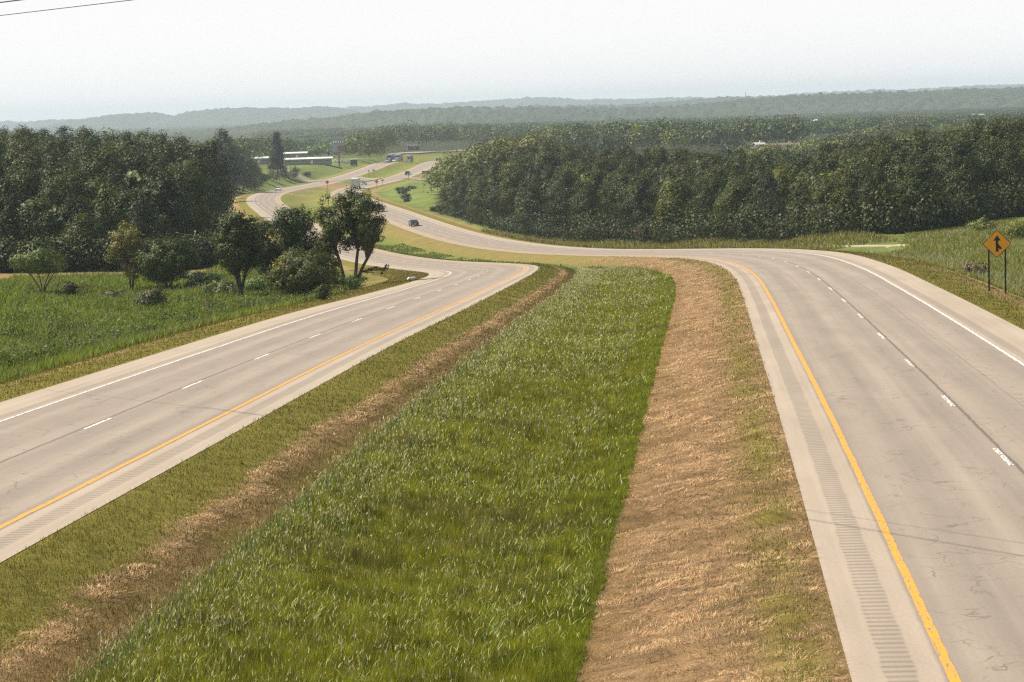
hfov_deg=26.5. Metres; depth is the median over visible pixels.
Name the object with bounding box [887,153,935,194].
broadleaf tree
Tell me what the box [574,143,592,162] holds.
broadleaf tree
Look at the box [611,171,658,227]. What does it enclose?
broadleaf tree
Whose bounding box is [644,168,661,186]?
broadleaf tree
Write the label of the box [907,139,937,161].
broadleaf tree
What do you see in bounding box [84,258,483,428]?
lane dashes
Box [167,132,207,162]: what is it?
broadleaf tree
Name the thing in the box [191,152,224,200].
cedar tree
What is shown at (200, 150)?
broadleaf tree
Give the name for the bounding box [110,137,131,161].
broadleaf tree
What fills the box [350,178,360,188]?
box trailer truck
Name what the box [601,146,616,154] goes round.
broadleaf tree
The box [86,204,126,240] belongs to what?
broadleaf tree
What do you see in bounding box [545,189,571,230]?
broadleaf tree
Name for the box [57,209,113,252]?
broadleaf tree
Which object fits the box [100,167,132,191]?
broadleaf tree
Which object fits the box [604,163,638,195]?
broadleaf tree
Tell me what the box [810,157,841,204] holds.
broadleaf tree
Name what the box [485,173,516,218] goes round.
broadleaf tree
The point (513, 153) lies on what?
broadleaf tree
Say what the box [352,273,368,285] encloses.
shrub
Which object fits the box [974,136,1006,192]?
broadleaf tree
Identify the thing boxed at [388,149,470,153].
road
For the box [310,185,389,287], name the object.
twin trunk tree
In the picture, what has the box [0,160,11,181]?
broadleaf tree
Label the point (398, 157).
semi truck
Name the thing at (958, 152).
broadleaf tree
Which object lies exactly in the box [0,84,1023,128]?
hills
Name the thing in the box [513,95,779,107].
hills
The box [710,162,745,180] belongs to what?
broadleaf tree
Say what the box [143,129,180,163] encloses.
broadleaf tree
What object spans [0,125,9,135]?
broadleaf tree
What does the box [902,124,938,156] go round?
broadleaf tree
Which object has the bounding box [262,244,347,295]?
bush
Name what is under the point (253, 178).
broadleaf tree
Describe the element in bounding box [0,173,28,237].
broadleaf tree
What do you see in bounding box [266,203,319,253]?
leafy tree
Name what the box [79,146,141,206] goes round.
broadleaf tree
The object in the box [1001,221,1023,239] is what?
shrub
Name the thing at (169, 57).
sky
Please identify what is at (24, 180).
broadleaf tree
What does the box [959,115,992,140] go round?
broadleaf tree
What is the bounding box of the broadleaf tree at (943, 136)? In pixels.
[938,129,963,143]
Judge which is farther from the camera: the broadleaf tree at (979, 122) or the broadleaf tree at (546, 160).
the broadleaf tree at (546, 160)
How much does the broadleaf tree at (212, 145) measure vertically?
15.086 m
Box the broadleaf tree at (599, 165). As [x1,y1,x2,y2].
[592,158,617,173]
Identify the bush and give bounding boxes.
[131,236,200,288]
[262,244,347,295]
[266,171,281,179]
[278,168,289,179]
[289,165,301,177]
[302,171,311,176]
[397,189,406,194]
[400,192,410,198]
[403,196,411,201]
[429,204,442,211]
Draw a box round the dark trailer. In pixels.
[350,159,356,165]
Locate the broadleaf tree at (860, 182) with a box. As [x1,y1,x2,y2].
[853,170,879,197]
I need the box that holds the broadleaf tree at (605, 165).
[583,156,615,175]
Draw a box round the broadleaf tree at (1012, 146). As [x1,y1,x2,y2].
[994,139,1023,190]
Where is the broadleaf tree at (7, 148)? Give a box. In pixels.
[0,137,31,163]
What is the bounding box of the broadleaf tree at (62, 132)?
[54,125,80,141]
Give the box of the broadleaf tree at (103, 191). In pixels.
[89,182,130,236]
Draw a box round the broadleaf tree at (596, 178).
[567,166,608,218]
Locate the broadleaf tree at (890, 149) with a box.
[879,139,919,162]
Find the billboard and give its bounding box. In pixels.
[332,139,344,166]
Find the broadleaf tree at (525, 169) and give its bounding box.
[517,163,531,183]
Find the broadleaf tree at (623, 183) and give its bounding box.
[607,172,635,220]
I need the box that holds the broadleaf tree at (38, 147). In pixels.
[32,142,49,167]
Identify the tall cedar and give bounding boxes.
[267,131,286,171]
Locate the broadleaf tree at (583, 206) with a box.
[568,184,603,228]
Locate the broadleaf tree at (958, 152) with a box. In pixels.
[925,139,986,201]
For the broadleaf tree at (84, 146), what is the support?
on the ground at (424, 199)
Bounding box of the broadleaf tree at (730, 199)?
[713,183,747,219]
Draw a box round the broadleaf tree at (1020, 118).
[1010,113,1023,128]
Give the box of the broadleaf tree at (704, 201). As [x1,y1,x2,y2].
[693,179,723,220]
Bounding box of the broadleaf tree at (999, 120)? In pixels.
[978,114,1016,139]
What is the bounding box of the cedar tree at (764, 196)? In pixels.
[752,181,783,220]
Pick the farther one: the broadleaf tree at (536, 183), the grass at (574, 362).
the broadleaf tree at (536, 183)
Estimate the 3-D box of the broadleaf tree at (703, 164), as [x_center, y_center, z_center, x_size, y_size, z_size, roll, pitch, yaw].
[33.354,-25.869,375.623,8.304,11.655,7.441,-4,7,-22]
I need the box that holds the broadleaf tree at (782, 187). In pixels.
[769,183,793,221]
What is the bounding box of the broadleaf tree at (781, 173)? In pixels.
[772,167,789,184]
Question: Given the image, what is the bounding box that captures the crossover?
[357,176,382,180]
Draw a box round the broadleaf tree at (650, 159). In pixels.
[636,153,661,169]
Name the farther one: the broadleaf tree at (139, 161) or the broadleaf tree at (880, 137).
the broadleaf tree at (880, 137)
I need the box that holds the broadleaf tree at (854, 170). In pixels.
[821,159,874,189]
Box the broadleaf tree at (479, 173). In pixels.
[464,169,483,191]
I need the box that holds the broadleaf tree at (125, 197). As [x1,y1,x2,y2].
[94,187,160,237]
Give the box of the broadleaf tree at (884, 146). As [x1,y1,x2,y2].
[876,139,896,160]
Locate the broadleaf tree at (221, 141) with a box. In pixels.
[208,127,251,187]
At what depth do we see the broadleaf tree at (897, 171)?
276.01 m
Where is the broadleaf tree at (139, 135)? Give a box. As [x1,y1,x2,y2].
[129,128,154,160]
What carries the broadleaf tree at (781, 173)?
on the ground at (424, 199)
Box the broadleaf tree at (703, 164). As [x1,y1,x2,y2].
[687,158,713,179]
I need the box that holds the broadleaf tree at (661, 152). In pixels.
[652,147,671,169]
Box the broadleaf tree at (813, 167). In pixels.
[789,159,827,209]
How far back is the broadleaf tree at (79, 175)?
275.63 m
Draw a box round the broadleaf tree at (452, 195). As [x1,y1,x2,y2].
[446,180,458,208]
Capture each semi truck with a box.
[386,154,394,161]
[395,154,402,161]
[407,155,412,162]
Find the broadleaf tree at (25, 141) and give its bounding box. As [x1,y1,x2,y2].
[4,136,42,158]
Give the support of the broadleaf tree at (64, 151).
on the ground at (424, 199)
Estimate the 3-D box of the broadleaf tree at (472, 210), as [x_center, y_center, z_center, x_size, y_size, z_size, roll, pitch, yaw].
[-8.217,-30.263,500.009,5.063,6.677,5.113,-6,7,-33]
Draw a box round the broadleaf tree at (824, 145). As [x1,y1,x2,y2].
[813,142,836,162]
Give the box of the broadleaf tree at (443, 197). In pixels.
[438,173,453,203]
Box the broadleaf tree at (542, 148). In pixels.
[535,137,560,162]
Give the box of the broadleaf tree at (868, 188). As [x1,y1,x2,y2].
[854,170,897,226]
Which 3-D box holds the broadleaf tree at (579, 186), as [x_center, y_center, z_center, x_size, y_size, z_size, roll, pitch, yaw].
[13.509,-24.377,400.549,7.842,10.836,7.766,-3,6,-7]
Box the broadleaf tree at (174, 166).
[164,162,182,173]
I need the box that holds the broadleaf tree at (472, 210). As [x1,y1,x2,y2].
[465,197,481,221]
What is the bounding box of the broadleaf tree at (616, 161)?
[605,151,621,173]
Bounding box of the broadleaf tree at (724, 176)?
[716,169,732,183]
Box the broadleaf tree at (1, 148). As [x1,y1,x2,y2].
[0,133,21,176]
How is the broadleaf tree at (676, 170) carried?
on the ground at (424, 199)
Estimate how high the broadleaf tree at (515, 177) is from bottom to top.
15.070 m
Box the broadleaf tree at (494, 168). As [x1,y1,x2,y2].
[481,163,501,183]
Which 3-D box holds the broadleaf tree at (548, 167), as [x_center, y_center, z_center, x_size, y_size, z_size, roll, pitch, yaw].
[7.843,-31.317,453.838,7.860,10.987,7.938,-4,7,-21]
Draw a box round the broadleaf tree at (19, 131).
[3,125,41,161]
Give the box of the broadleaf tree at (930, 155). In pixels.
[919,152,943,185]
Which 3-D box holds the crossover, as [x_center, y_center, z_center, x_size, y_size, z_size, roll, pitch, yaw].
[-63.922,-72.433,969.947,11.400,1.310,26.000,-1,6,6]
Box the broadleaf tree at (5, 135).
[0,132,9,142]
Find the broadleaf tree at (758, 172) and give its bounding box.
[753,168,778,182]
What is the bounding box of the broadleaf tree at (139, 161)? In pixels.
[119,151,158,195]
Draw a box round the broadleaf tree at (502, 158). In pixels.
[490,155,506,170]
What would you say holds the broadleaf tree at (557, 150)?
on the ground at (424, 199)
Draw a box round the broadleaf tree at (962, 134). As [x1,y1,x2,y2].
[949,129,977,145]
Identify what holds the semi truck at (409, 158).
on the road at (51, 451)
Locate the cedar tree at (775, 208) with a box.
[758,187,786,237]
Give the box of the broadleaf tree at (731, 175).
[716,169,741,209]
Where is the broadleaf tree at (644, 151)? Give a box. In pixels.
[635,148,649,167]
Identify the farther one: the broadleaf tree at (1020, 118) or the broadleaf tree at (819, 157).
the broadleaf tree at (1020, 118)
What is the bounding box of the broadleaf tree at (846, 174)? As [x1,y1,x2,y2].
[821,166,858,198]
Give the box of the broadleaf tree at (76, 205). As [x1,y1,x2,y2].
[56,191,104,238]
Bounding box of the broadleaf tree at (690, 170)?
[676,161,700,218]
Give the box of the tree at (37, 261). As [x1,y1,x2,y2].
[6,246,68,292]
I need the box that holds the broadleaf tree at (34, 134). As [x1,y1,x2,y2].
[21,128,44,146]
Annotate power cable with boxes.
[0,0,130,15]
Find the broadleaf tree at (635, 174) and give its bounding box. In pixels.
[621,171,652,217]
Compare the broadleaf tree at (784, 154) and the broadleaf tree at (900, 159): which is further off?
the broadleaf tree at (784, 154)
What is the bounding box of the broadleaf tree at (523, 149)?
[507,144,529,162]
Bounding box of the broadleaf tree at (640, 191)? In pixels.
[617,180,657,230]
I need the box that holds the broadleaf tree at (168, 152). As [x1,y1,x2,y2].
[153,144,182,168]
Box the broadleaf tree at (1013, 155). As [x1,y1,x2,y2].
[988,147,1023,201]
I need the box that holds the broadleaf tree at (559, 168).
[554,163,567,177]
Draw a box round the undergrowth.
[0,168,1023,273]
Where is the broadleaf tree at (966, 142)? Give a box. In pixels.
[936,133,998,196]
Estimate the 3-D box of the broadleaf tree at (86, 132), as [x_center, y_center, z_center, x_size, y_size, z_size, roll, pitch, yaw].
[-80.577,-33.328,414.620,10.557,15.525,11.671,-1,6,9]
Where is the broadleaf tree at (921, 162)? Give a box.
[910,153,945,202]
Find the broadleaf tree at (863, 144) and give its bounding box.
[849,136,877,149]
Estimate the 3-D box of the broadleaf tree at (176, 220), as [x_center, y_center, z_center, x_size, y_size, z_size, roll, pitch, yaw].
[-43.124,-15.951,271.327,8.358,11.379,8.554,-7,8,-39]
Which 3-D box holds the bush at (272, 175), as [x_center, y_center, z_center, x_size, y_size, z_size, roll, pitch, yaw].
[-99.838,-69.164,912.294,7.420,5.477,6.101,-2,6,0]
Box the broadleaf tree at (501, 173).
[488,162,514,185]
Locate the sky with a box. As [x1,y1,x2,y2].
[0,0,1023,121]
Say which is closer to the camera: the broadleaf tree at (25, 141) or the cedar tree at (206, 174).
the cedar tree at (206, 174)
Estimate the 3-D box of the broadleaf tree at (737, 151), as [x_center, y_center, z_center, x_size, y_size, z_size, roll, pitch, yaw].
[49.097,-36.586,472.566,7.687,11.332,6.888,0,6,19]
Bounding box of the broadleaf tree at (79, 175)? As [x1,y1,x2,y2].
[50,167,100,208]
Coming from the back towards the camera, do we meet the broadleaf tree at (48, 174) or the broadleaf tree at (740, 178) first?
the broadleaf tree at (740, 178)
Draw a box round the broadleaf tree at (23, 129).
[3,124,33,144]
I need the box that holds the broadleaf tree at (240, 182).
[227,145,252,189]
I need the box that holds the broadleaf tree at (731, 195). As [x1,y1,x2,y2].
[709,178,759,233]
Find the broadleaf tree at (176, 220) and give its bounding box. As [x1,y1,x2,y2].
[133,169,197,239]
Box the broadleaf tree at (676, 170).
[660,163,694,219]
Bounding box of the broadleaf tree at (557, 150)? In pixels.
[551,146,574,160]
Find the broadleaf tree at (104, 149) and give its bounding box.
[79,142,141,179]
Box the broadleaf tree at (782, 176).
[774,169,793,197]
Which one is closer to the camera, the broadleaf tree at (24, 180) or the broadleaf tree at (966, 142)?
the broadleaf tree at (24, 180)
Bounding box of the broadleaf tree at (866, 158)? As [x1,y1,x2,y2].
[855,143,894,173]
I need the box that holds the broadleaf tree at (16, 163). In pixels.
[1,154,41,189]
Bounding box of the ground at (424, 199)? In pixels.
[0,107,1023,681]
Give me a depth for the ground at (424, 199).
51.45 m
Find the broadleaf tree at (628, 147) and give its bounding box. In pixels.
[620,144,635,150]
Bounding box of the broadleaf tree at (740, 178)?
[714,173,759,213]
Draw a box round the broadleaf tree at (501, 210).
[489,171,523,218]
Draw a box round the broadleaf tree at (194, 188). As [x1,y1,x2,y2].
[171,161,217,235]
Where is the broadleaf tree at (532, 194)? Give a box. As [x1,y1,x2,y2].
[513,182,550,234]
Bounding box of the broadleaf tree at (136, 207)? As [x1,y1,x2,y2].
[122,197,166,241]
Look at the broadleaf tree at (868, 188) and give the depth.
267.28 m
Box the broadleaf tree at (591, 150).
[578,145,599,161]
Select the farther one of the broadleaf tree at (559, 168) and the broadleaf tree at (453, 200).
the broadleaf tree at (453, 200)
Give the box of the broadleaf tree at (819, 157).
[813,148,833,165]
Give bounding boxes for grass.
[0,247,1023,400]
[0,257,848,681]
[50,264,675,681]
[375,228,899,268]
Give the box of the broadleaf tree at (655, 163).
[647,159,662,177]
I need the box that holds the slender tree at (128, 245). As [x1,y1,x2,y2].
[105,220,144,290]
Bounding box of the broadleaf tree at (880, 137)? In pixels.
[870,131,896,149]
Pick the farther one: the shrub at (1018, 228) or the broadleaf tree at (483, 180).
the broadleaf tree at (483, 180)
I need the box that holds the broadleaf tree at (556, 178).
[538,169,571,217]
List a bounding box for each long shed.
[253,157,269,164]
[283,152,307,157]
[284,157,332,164]
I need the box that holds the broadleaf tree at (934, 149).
[920,136,948,163]
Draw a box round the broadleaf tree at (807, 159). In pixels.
[793,155,817,169]
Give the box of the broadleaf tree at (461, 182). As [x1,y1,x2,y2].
[450,176,467,203]
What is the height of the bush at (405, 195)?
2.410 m
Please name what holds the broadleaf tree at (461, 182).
on the ground at (424, 199)
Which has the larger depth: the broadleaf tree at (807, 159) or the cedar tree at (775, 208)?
the broadleaf tree at (807, 159)
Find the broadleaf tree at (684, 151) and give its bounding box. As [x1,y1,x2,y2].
[672,146,693,158]
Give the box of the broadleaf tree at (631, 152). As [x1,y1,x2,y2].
[626,148,637,159]
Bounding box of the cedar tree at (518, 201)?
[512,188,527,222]
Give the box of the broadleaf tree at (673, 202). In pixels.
[649,180,690,238]
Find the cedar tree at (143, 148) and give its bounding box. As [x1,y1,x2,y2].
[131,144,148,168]
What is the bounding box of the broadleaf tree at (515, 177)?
[494,158,530,219]
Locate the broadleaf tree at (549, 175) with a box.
[535,170,552,216]
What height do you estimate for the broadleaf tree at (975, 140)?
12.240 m
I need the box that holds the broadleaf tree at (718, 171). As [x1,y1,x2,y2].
[705,165,729,192]
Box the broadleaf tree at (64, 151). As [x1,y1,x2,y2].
[40,135,73,168]
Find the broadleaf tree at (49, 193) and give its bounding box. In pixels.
[33,174,86,214]
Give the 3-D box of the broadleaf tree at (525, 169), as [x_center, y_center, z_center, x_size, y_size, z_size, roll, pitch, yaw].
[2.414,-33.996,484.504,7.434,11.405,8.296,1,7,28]
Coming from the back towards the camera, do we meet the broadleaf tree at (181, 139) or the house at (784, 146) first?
the house at (784, 146)
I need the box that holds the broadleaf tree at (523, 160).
[511,154,532,170]
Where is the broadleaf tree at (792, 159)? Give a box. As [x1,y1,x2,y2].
[784,155,796,169]
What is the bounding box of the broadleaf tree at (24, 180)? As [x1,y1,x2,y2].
[5,165,59,239]
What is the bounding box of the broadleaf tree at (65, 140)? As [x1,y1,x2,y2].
[55,135,77,161]
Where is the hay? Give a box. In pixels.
[0,256,858,681]
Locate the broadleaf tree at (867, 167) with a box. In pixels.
[840,161,883,186]
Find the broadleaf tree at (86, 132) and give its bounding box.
[68,125,111,157]
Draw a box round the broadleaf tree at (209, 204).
[174,166,221,235]
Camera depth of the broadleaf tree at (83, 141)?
400.42 m
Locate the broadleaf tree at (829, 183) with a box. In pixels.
[810,175,839,223]
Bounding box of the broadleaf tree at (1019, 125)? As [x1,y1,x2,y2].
[998,115,1023,149]
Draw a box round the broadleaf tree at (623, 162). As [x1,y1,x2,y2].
[613,159,638,183]
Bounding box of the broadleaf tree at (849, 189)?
[822,175,869,231]
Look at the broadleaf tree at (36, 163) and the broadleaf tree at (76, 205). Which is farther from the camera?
the broadleaf tree at (36, 163)
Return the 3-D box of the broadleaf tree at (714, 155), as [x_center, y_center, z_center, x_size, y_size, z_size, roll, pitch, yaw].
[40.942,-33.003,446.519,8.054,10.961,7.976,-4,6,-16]
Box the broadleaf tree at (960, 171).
[940,154,983,212]
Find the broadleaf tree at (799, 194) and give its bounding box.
[782,188,818,228]
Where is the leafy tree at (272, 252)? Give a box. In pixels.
[252,219,287,277]
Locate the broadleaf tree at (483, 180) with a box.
[470,173,491,206]
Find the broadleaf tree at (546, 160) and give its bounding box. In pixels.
[532,150,562,181]
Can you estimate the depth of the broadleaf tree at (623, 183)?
383.28 m
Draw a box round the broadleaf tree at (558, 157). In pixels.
[545,154,561,165]
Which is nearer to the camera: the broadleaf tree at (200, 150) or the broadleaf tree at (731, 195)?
the broadleaf tree at (731, 195)
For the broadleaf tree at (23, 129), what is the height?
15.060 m
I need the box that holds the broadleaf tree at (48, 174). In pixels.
[41,165,70,192]
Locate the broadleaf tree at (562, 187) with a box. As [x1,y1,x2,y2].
[542,171,577,219]
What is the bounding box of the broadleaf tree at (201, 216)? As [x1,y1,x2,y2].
[186,187,215,237]
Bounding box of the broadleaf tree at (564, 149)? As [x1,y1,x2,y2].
[554,143,578,166]
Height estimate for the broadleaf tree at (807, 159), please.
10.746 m
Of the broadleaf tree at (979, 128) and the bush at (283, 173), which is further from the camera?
the bush at (283, 173)
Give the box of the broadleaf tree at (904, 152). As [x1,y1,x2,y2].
[880,147,917,185]
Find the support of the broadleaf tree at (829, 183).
on the ground at (424, 199)
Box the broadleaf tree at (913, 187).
[887,163,948,221]
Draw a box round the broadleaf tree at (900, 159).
[886,158,921,194]
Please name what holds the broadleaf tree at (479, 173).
on the ground at (424, 199)
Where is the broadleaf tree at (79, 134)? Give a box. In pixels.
[73,128,88,143]
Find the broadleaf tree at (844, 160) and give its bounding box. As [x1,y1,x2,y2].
[835,148,860,168]
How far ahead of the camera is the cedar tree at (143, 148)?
380.31 m
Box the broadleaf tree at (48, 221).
[3,198,67,241]
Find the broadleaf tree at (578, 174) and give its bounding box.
[568,164,588,210]
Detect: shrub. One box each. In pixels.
[61,281,78,294]
[102,289,123,298]
[131,287,168,307]
[181,271,203,279]
[185,270,225,288]
[201,279,237,293]
[201,300,214,309]
[244,274,274,291]
[313,284,331,300]
[337,273,365,291]
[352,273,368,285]
[959,262,990,274]
[965,215,997,230]
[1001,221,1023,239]
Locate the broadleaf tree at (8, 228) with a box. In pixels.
[0,196,30,242]
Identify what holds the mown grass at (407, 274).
on the ground at (424, 199)
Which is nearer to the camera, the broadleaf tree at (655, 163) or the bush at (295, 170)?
the broadleaf tree at (655, 163)
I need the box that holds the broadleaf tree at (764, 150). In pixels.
[754,145,771,159]
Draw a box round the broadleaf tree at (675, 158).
[660,150,690,217]
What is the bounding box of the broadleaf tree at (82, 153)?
[72,146,109,180]
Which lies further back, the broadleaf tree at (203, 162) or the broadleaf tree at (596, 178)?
the broadleaf tree at (596, 178)
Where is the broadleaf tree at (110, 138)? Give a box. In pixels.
[98,131,134,157]
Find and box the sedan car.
[408,219,418,225]
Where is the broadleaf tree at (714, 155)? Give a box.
[706,154,722,164]
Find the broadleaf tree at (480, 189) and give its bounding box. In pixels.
[464,178,490,220]
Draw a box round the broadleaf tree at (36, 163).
[18,149,51,174]
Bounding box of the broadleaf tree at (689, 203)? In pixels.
[681,175,721,225]
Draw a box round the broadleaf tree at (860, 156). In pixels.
[845,150,869,167]
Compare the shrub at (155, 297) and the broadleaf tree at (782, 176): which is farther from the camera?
the broadleaf tree at (782, 176)
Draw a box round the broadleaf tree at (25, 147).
[1,138,47,175]
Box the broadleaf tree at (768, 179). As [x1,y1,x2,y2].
[747,169,790,212]
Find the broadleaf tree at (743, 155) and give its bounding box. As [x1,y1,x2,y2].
[733,150,748,166]
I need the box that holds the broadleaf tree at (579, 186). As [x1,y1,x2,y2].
[566,179,603,228]
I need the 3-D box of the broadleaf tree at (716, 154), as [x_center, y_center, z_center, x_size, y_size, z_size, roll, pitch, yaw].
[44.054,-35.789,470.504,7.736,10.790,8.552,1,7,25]
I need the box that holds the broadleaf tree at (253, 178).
[244,155,263,190]
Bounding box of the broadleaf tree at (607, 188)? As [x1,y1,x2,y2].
[602,173,625,223]
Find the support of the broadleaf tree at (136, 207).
on the ground at (424, 199)
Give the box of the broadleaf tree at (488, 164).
[477,158,497,177]
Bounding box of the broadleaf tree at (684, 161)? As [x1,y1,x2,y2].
[672,154,691,173]
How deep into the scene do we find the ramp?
245.10 m
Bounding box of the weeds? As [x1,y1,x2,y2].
[0,218,1023,383]
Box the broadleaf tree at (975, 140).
[968,131,995,196]
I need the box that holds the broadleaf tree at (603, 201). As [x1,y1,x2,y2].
[597,171,621,219]
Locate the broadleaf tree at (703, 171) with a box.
[694,165,714,194]
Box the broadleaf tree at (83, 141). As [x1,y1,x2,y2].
[67,135,102,159]
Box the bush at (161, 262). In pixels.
[131,236,200,288]
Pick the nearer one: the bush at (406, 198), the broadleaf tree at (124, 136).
the broadleaf tree at (124, 136)
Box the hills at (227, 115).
[30,106,367,129]
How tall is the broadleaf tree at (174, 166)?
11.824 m
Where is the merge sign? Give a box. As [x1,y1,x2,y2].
[983,230,1010,293]
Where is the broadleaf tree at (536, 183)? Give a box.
[516,168,548,220]
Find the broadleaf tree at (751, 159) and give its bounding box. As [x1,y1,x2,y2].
[741,151,766,174]
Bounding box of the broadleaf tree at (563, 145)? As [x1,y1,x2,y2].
[561,142,574,163]
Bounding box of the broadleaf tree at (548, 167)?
[539,165,554,185]
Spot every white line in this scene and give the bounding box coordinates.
[0,163,450,421]
[365,170,1023,365]
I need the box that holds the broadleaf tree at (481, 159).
[469,158,489,178]
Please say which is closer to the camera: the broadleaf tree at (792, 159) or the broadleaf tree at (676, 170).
the broadleaf tree at (676, 170)
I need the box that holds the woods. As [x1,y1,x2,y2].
[0,127,1023,240]
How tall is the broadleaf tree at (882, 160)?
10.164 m
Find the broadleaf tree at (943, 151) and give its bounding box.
[924,137,992,193]
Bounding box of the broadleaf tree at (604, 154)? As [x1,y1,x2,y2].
[587,150,618,168]
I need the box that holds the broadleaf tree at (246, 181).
[232,152,259,190]
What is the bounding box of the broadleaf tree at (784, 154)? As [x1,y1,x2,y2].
[771,150,793,163]
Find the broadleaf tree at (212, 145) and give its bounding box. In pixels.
[193,139,243,216]
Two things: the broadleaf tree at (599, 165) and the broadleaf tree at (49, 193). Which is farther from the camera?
the broadleaf tree at (599, 165)
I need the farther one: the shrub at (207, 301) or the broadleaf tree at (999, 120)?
the broadleaf tree at (999, 120)
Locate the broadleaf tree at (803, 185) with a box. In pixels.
[786,179,816,222]
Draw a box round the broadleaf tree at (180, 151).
[171,142,190,163]
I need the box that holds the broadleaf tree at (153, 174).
[128,162,193,238]
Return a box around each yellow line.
[0,163,524,528]
[334,167,960,681]
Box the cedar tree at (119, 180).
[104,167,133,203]
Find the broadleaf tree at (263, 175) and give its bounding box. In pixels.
[252,160,268,188]
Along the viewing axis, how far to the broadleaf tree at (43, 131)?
544.63 m
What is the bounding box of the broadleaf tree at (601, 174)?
[585,167,608,188]
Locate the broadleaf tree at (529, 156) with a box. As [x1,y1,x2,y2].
[522,152,539,165]
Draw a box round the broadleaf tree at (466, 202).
[459,185,471,207]
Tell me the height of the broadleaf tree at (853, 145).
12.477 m
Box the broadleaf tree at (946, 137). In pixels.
[939,129,959,143]
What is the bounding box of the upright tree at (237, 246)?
[210,209,267,296]
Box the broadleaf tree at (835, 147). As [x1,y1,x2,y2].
[823,142,837,156]
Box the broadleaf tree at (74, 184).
[35,170,94,220]
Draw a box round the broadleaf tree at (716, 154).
[705,151,726,162]
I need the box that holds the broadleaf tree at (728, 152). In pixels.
[724,149,734,159]
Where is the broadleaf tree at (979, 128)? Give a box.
[968,123,990,139]
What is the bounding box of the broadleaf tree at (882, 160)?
[867,152,896,193]
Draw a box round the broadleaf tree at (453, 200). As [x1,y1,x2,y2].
[448,185,468,213]
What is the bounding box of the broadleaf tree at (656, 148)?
[648,144,671,161]
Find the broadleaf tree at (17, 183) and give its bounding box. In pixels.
[6,169,39,209]
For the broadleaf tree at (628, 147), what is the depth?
548.74 m
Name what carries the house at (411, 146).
on the ground at (424, 199)
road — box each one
[0,162,539,562]
[287,169,345,181]
[330,161,1023,681]
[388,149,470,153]
[399,177,423,179]
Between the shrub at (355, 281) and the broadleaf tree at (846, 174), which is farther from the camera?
the broadleaf tree at (846, 174)
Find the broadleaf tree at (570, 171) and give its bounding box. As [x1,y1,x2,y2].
[544,168,578,216]
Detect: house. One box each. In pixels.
[405,143,419,149]
[751,141,765,147]
[764,141,799,155]
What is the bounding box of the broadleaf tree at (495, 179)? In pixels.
[478,175,501,222]
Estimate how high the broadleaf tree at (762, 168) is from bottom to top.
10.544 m
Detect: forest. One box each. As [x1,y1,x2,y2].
[198,106,1023,159]
[421,119,1023,192]
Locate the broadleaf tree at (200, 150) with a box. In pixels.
[187,143,233,196]
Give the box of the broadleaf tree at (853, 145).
[840,139,861,153]
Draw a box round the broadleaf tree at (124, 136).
[114,129,140,151]
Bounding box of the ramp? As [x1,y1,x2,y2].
[819,244,904,247]
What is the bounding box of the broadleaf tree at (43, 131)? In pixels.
[35,128,54,140]
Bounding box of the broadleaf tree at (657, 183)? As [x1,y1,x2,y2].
[646,171,674,219]
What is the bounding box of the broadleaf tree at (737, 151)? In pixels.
[727,147,748,161]
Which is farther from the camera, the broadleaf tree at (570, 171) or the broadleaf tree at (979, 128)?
the broadleaf tree at (570, 171)
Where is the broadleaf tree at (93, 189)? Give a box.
[80,173,127,225]
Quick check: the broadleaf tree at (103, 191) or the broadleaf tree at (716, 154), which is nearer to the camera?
the broadleaf tree at (103, 191)
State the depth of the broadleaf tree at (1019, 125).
362.44 m
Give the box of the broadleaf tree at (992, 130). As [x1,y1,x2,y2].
[973,119,1023,153]
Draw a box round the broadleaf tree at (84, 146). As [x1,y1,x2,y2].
[67,143,96,174]
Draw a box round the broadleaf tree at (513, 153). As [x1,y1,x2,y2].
[506,146,528,158]
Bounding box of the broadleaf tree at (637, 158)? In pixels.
[628,154,647,173]
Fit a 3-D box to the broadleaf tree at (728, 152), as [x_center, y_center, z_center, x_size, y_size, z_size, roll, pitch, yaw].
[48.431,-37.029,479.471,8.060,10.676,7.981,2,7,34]
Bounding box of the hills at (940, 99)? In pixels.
[169,86,1023,132]
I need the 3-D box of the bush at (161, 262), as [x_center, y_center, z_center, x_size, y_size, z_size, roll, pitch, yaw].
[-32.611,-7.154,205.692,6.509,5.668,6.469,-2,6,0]
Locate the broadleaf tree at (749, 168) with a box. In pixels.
[738,163,755,179]
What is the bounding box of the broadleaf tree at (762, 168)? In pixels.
[749,162,771,177]
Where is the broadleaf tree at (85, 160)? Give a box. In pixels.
[69,153,105,185]
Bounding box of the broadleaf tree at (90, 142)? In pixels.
[76,139,97,159]
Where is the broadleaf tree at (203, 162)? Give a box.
[183,157,225,226]
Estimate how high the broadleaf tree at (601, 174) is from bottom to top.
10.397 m
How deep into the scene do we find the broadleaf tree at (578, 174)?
425.27 m
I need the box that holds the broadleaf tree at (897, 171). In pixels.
[879,160,929,201]
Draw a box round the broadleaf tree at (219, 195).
[188,163,232,229]
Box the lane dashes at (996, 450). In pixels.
[400,163,1013,464]
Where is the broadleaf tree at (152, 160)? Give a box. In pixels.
[143,151,170,170]

